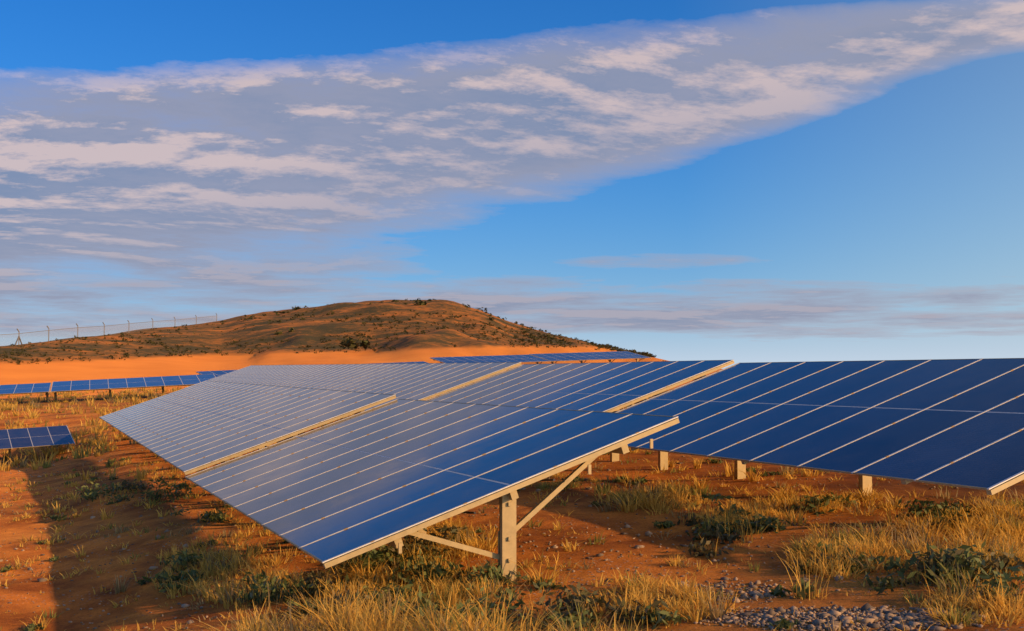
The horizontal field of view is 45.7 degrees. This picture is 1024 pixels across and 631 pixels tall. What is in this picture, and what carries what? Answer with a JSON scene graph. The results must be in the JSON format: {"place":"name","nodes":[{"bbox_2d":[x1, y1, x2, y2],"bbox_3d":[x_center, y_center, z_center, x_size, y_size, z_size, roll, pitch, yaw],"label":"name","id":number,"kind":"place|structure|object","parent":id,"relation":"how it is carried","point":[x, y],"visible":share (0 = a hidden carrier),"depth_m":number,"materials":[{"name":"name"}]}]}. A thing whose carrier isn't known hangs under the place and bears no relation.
{"place":"outdoors","nodes":[
{"label":"outdoors","id":0,"kind":"place"},
{"bbox_2d":[0,299,1023,630],"bbox_3d":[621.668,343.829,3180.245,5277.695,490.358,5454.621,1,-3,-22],"label":"ground","id":1,"kind":"structure","parent":0,"point":[408,345],"depth_m":11.03,"materials":[{"name":"soil"}]},
{"bbox_2d":[0,383,50,401],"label":"solar table","id":2,"kind":"object","parent":1,"relation":"on","point":[25,388],"visible":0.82,"depth_m":46.70,"materials":[{"name":"blue glass"}]},
{"bbox_2d":[0,425,74,463],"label":"solar table","id":3,"kind":"object","parent":1,"relation":"on","point":[10,439],"visible":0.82,"depth_m":24.74,"materials":[{"name":"blue glass"}]},
{"bbox_2d":[0,314,216,344],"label":"perimeter fence","id":4,"kind":"object","parent":1,"relation":"on","point":[19,333],"visible":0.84,"depth_m":182.16,"materials":[{"name":"grey metal"}]},
{"bbox_2d":[50,374,214,401],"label":"solar table","id":5,"kind":"object","parent":1,"relation":"on","point":[118,383],"visible":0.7,"depth_m":47.94,"materials":[{"name":"blue glass"}]},
{"bbox_2d":[196,370,235,376],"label":"solar table","id":6,"kind":"object","parent":1,"relation":"on","point":[219,373],"visible":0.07,"depth_m":70.25,"materials":[{"name":"blue glass"}]},
{"bbox_2d":[99,381,395,474],"bbox_3d":[-5.168,2.205,20.076,2.316,2.094,14.912,1,-3,-22],"label":"solar table","id":7,"kind":"object","parent":1,"relation":"on","point":[195,428],"visible":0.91,"depth_m":16.43,"materials":[{"name":"blue glass"}]},
{"bbox_2d":[0,298,662,364],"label":"hill scrub","id":8,"kind":"object","parent":1,"relation":"on","point":[349,342],"visible":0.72,"depth_m":184.87,"materials":[{"name":"plant"}]},
{"bbox_2d":[186,362,521,415],"bbox_3d":[-5.573,2.276,30.674,2.316,2.095,24.832,1,-3,-22],"label":"solar table","id":9,"kind":"object","parent":1,"relation":"on","point":[418,381],"visible":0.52,"depth_m":24.35,"materials":[{"name":"blue glass"}]},
{"bbox_2d":[370,361,426,363],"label":"solar table","id":10,"kind":"object","parent":1,"relation":"on","point":[399,362],"visible":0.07,"depth_m":77.35,"materials":[{"name":"blue glass"}]},
{"bbox_2d":[185,399,679,582],"bbox_3d":[-1.166,1.812,10.180,2.316,2.095,6.232,1,-3,-22],"label":"solar table","id":11,"kind":"object","parent":1,"relation":"on","point":[392,473],"visible":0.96,"depth_m":8.72,"materials":[{"name":"blue glass"}]},
{"bbox_2d":[430,354,550,363],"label":"solar table","id":12,"kind":"object","parent":1,"relation":"on","point":[499,358],"visible":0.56,"depth_m":85.35,"materials":[{"name":"blue glass"}]},
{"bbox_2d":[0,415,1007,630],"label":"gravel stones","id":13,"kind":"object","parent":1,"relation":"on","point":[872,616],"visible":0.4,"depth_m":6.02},
{"bbox_2d":[0,449,1023,630],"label":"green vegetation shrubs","id":14,"kind":"object","parent":1,"relation":"on","point":[963,556],"visible":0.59,"depth_m":7.34,"materials":[{"name":"green plant"}]},
{"bbox_2d":[426,360,733,461],"bbox_3d":[0.287,1.667,16.185,2.316,2.095,6.232,1,-3,-22],"label":"solar table","id":15,"kind":"object","parent":1,"relation":"on","point":[609,387],"visible":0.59,"depth_m":15.42,"materials":[{"name":"blue glass"}]},
{"bbox_2d":[529,351,650,363],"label":"solar table","id":16,"kind":"object","parent":1,"relation":"on","point":[579,356],"visible":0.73,"depth_m":89.24,"materials":[{"name":"blue glass"}]},
{"bbox_2d":[615,358,1023,496],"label":"solar table","id":17,"kind":"object","parent":1,"relation":"on","point":[954,422],"visible":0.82,"depth_m":9.70,"materials":[{"name":"blue glass"}]},
{"bbox_2d":[0,376,1023,630],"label":"dry grass","id":18,"kind":"structure","parent":0,"point":[1000,528],"depth_m":7.82,"materials":[{"name":"yellow plant"}]},
{"bbox_2d":[0,0,1023,368],"label":"sky","id":19,"kind":"structure","parent":0,"point":[739,181],"materials":[{"name":"blue"}]}
]}

